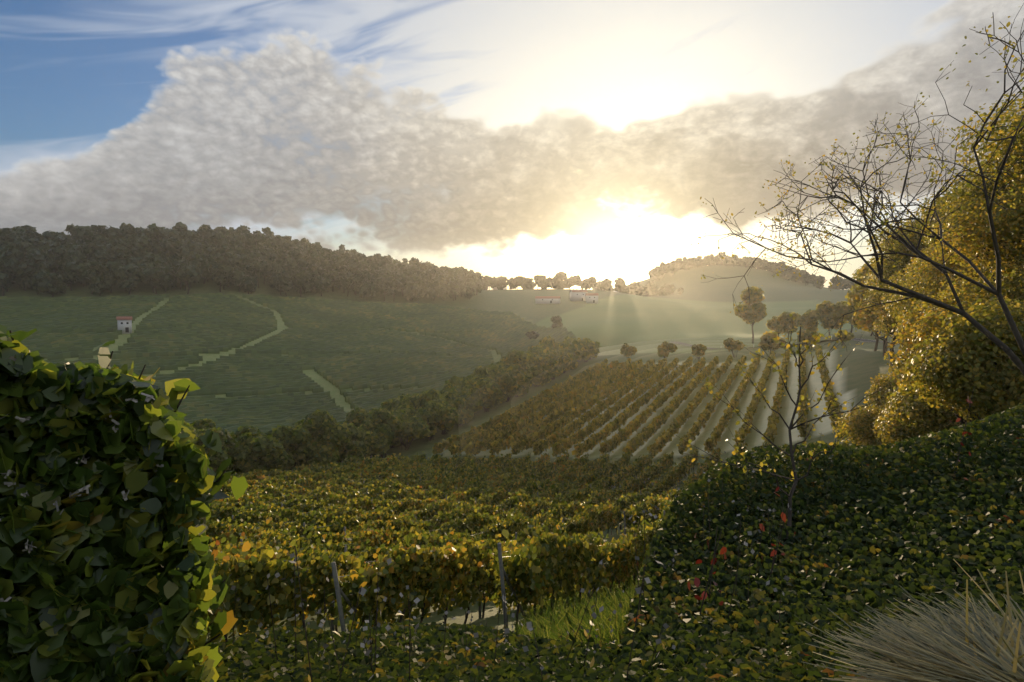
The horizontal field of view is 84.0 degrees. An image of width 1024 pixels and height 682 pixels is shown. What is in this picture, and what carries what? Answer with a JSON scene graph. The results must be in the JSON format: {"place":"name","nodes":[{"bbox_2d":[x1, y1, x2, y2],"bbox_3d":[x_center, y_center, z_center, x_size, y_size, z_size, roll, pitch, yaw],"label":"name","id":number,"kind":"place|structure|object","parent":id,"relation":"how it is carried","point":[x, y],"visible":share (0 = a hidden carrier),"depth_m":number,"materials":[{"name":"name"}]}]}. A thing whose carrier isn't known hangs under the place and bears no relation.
{"place":"outdoors","nodes":[
{"label":"outdoors","id":0,"kind":"place"},
{"bbox_2d":[230,460,662,636],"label":"vine wires","id":1,"kind":"object","parent":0,"point":[435,562],"visible":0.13,"depth_m":14.87,"materials":[{"name":"grey metal"}]},
{"bbox_2d":[0,265,984,643],"bbox_3d":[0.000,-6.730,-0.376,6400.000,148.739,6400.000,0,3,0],"label":"ground","id":2,"kind":"structure","parent":0,"point":[698,309],"depth_m":220.66,"materials":[{"name":"green plant"}]},
{"bbox_2d":[0,325,247,681],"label":"bush leaves","id":3,"kind":"object","parent":2,"relation":"on","point":[103,581],"visible":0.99,"depth_m":2.11,"materials":[{"name":"green plant"}]},
{"bbox_2d":[116,316,132,333],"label":"house","id":4,"kind":"structure","parent":2,"relation":"on","point":[124,323],"depth_m":221.56,"materials":[{"name":"paint"}]},
{"bbox_2d":[0,293,576,432],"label":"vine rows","id":5,"kind":"object","parent":2,"relation":"on","point":[343,344],"visible":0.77,"depth_m":241.98,"materials":[{"name":"green plant"}]},
{"bbox_2d":[184,336,601,474],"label":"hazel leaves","id":6,"kind":"object","parent":2,"relation":"on","point":[319,436],"visible":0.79,"depth_m":92.19,"materials":[{"name":"green plant"}]},
{"bbox_2d":[0,222,856,339],"bbox_3d":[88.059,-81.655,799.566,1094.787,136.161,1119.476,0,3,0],"label":"forest trees","id":7,"kind":"object","parent":2,"relation":"on","point":[30,257],"visible":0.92,"depth_m":364.29,"materials":[{"name":"green plant"}]},
{"bbox_2d":[205,436,772,643],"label":"vine leaves","id":8,"kind":"object","parent":2,"relation":"on","point":[546,549],"visible":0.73,"depth_m":24.08,"materials":[{"name":"green plant"}]},
{"bbox_2d":[9,324,973,681],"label":"stems","id":9,"kind":"object","parent":2,"relation":"on","point":[795,480],"visible":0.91,"depth_m":4.48,"materials":[{"name":"brown plant"}]},
{"bbox_2d":[0,342,833,680],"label":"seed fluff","id":10,"kind":"object","parent":9,"relation":"attached to","point":[362,592],"visible":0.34,"depth_m":2.86,"materials":[{"name":"white plant"}]},
{"bbox_2d":[676,314,900,480],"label":"sapling leaves","id":11,"kind":"object","parent":9,"relation":"on","point":[778,363],"visible":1,"depth_m":5.63,"materials":[{"name":"plant"}]},
{"bbox_2d":[687,395,972,605],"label":"red leaves","id":12,"kind":"object","parent":9,"relation":"attached to","point":[723,550],"visible":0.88,"depth_m":4.29,"materials":[{"name":"red plant"}]},
{"bbox_2d":[227,442,766,631],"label":"vineyard posts","id":13,"kind":"object","parent":2,"relation":"on","point":[340,592],"visible":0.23,"depth_m":11.46,"materials":[{"name":"wood"}]},
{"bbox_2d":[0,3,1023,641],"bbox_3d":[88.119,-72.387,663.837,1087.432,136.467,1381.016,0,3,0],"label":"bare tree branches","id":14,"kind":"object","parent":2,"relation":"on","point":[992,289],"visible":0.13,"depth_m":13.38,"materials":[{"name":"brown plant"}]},
{"bbox_2d":[620,6,1023,467],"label":"tree leaves","id":15,"kind":"object","parent":14,"relation":"attached to","point":[946,366],"visible":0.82,"depth_m":23.95,"materials":[{"name":"yellow plant"}]},
{"bbox_2d":[535,296,560,303],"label":"house","id":16,"kind":"structure","parent":2,"relation":"on","point":[547,299],"depth_m":424.51,"materials":[{"name":"paint"}]},
{"bbox_2d":[505,569,639,645],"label":"grass","id":17,"kind":"structure","parent":2,"relation":"on","point":[558,619],"depth_m":8.47,"materials":[{"name":"green plant"}]},
{"bbox_2d":[569,289,587,300],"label":"farm house","id":18,"kind":"structure","parent":2,"relation":"on","point":[577,295],"depth_m":441.42,"materials":[{"name":"paint"}]},
{"bbox_2d":[585,293,598,303],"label":"farm house","id":19,"kind":"structure","parent":2,"relation":"on","point":[591,297],"depth_m":430.70,"materials":[{"name":"paint"}]},
{"bbox_2d":[215,402,1023,681],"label":"bramble leaves","id":20,"kind":"object","parent":2,"relation":"on","point":[850,547],"visible":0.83,"depth_m":4.31,"materials":[{"name":"green plant"}]},
{"bbox_2d":[234,559,1023,681],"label":"dry grass","id":21,"kind":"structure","parent":2,"relation":"on","point":[974,651],"depth_m":1.71,"materials":[{"name":"beige plant"}]},
{"bbox_2d":[432,344,841,458],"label":"vineyard rows","id":22,"kind":"object","parent":2,"relation":"on","point":[498,433],"visible":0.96,"depth_m":94.60,"materials":[{"name":"green plant"}]},
{"bbox_2d":[0,0,1023,289],"label":"sky","id":23,"kind":"structure","parent":0,"point":[491,138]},
{"bbox_2d":[670,338,889,348],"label":"road asphalt","id":24,"kind":"structure","parent":0,"point":[858,340],"depth_m":154.99,"materials":[{"name":"grey asphalt"}]}
]}

